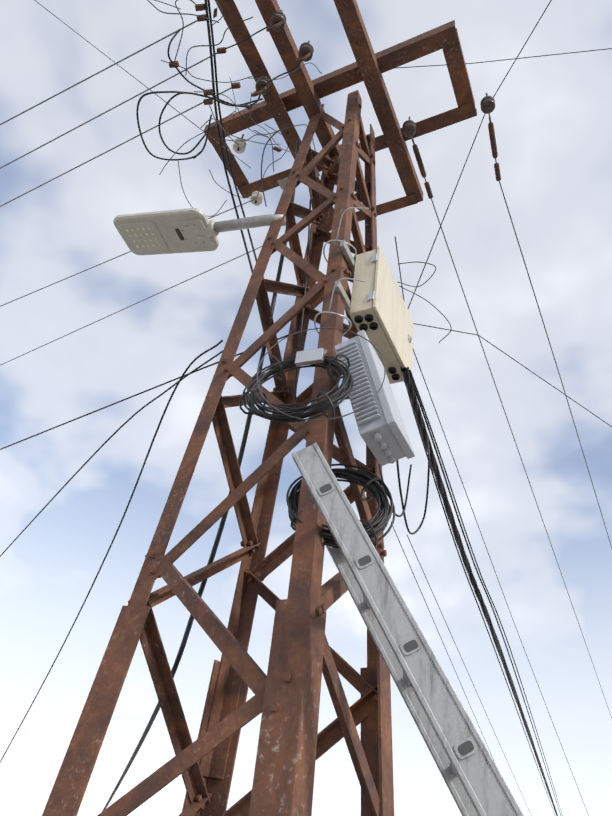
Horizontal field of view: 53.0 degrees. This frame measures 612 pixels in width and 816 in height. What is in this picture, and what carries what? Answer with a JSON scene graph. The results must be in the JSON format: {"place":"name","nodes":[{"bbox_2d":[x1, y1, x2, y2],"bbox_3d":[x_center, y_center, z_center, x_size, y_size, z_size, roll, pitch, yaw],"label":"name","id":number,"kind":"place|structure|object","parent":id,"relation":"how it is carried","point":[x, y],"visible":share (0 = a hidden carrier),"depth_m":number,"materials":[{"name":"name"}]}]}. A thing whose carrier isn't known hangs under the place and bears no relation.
{"place":"outdoors","nodes":[
{"label":"outdoors","id":0,"kind":"place"},
{"bbox_2d":[119,221,167,251],"bbox_3d":[-0.963,-1.014,3.640,0.274,0.048,0.235,-11,-41,24],"label":"lamp lens","id":1,"kind":"object","parent":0,"point":[146,225],"visible":1,"depth_m":3.63,"materials":[{"name":"white plastic"}]},
{"bbox_2d":[126,227,160,247],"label":"lamp leds","id":2,"kind":"object","parent":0,"point":[145,240],"visible":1,"depth_m":3.63,"materials":[{"name":"plastic"}]},
{"bbox_2d":[175,225,203,242],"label":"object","id":3,"kind":"object","parent":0,"point":[180,235],"visible":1,"depth_m":3.53,"materials":[{"name":"black plastic"}]},
{"bbox_2d":[214,214,285,232],"bbox_3d":[-0.339,-1.013,3.370,0.494,0.148,0.070,-7,-39,20],"label":"lamp arm","id":4,"kind":"object","parent":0,"point":[244,223],"visible":0.73,"depth_m":3.33},
{"bbox_2d":[0,0,611,815],"label":"sky","id":5,"kind":"structure","parent":0,"point":[551,117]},
{"bbox_2d":[335,240,358,331],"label":"cabinet brackets","id":6,"kind":"object","parent":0,"point":[339,289],"visible":0.4,"depth_m":2.73,"materials":[{"name":"grey metal"}]},
{"bbox_2d":[354,314,399,380],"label":"cabinet glands","id":7,"kind":"object","parent":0,"point":[372,326],"visible":1,"depth_m":2.66,"materials":[{"name":"black rubber"}]},
{"bbox_2d":[367,253,411,342],"bbox_3d":[0.400,-0.447,2.850,0.034,0.298,0.466,-12,-41,26],"label":"cabinet hardware","id":8,"kind":"object","parent":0,"point":[374,258],"visible":1,"depth_m":2.75,"materials":[{"name":"silver metal"}]},
{"bbox_2d":[372,246,412,371],"bbox_3d":[0.416,-0.432,2.867,0.016,0.402,0.512,-11,-41,24],"label":"cabinet door","id":9,"kind":"structure","parent":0,"point":[391,311],"depth_m":2.81,"materials":[{"name":"beige metal"}]},
{"bbox_2d":[320,484,473,755],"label":"ladder rung ends","id":10,"kind":"object","parent":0,"point":[466,747],"visible":1,"depth_m":1.46,"materials":[{"name":"grey metal"}]},
{"label":"ground","id":11,"kind":"structure","parent":0,"visible":0},
{"bbox_2d":[292,443,523,815],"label":"ladder","id":12,"kind":"object","parent":11,"relation":"on","point":[475,782],"visible":0.96,"depth_m":1.52,"materials":[{"name":"metal"}]},
{"bbox_3d":[-0.402,2.474,0.796,1.250,0.200,1.250,-11,-41,24],"label":"tower footing","id":13,"kind":"object","parent":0,"visible":0},
{"bbox_2d":[42,0,476,815],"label":"lattice tower","id":14,"kind":"structure","parent":13,"relation":"on","point":[292,742],"depth_m":2.28,"materials":[{"name":"orange metal"}]},
{"bbox_2d":[113,208,218,254],"bbox_3d":[-0.811,-1.030,3.590,0.670,0.193,0.351,-11,-41,24],"label":"lamp head","id":15,"kind":"object","parent":14,"relation":"attached to","point":[167,223],"visible":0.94,"depth_m":3.51},
{"bbox_2d":[233,137,262,205],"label":"white spool insulators","id":16,"kind":"object","parent":14,"relation":"attached to","point":[242,147],"visible":0.79,"depth_m":4.11,"materials":[{"name":"ceramic"}]},
{"bbox_2d":[277,167,319,189],"bbox_3d":[-0.049,-1.517,4.052,0.288,0.004,0.075,-11,-41,24],"label":"galvanised plate","id":17,"kind":"object","parent":14,"relation":"attached to","point":[281,182],"visible":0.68,"depth_m":4.08,"materials":[{"name":"grey metal"}]},
{"bbox_2d":[0,0,611,815],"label":"black cables","id":18,"kind":"object","parent":14,"relation":"attached to","point":[380,494],"visible":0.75,"depth_m":3.20,"materials":[{"name":"black plastic"}]},
{"bbox_2d":[0,0,611,717],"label":"conductors","id":19,"kind":"object","parent":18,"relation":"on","point":[258,248],"visible":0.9,"depth_m":4.30,"materials":[{"name":"grey"}]},
{"bbox_2d":[239,354,381,546],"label":"cable ties","id":20,"kind":"object","parent":18,"relation":"attached to","point":[328,417],"visible":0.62,"depth_m":2.00,"materials":[{"name":"grey plastic"}]},
{"bbox_2d":[295,348,326,365],"bbox_3d":[0.052,-0.193,2.229,0.106,0.194,0.166,-11,-41,24],"label":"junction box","id":21,"kind":"object","parent":14,"relation":"attached to","point":[309,357],"visible":1,"depth_m":2.13,"materials":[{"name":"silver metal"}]},
{"bbox_2d":[168,1,500,203],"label":"line hardware","id":22,"kind":"object","parent":14,"relation":"attached to","point":[221,50],"visible":0.77,"depth_m":3.73,"materials":[{"name":"orange metal"}]},
{"bbox_2d":[255,11,494,136],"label":"brown spool insulators","id":23,"kind":"object","parent":22,"relation":"attached to","point":[410,125],"visible":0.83,"depth_m":3.70,"materials":[{"name":"ceramic"}]},
{"bbox_2d":[147,0,530,813],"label":"grey wires","id":24,"kind":"object","parent":14,"relation":"attached to","point":[313,328],"visible":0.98,"depth_m":3.41,"materials":[{"name":"grey"}]},
{"bbox_2d":[314,207,368,335],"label":"steel straps","id":25,"kind":"object","parent":14,"relation":"attached to","point":[328,311],"visible":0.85,"depth_m":2.53,"materials":[{"name":"grey metal"}]},
{"bbox_2d":[335,330,414,465],"bbox_3d":[0.244,-0.038,2.239,0.251,0.485,0.264,-11,-41,24],"label":"fibre box","id":26,"kind":"object","parent":14,"relation":"attached to","point":[382,429],"visible":0.88,"depth_m":2.12,"materials":[{"name":"grey plastic"}]},
{"bbox_2d":[350,249,403,383],"bbox_3d":[0.360,-0.421,2.893,0.103,0.390,0.500,-11,-41,24],"label":"cabinet body","id":27,"kind":"object","parent":14,"relation":"attached to","point":[361,304],"visible":0.44,"depth_m":2.73,"materials":[{"name":"beige metal"}]}
]}

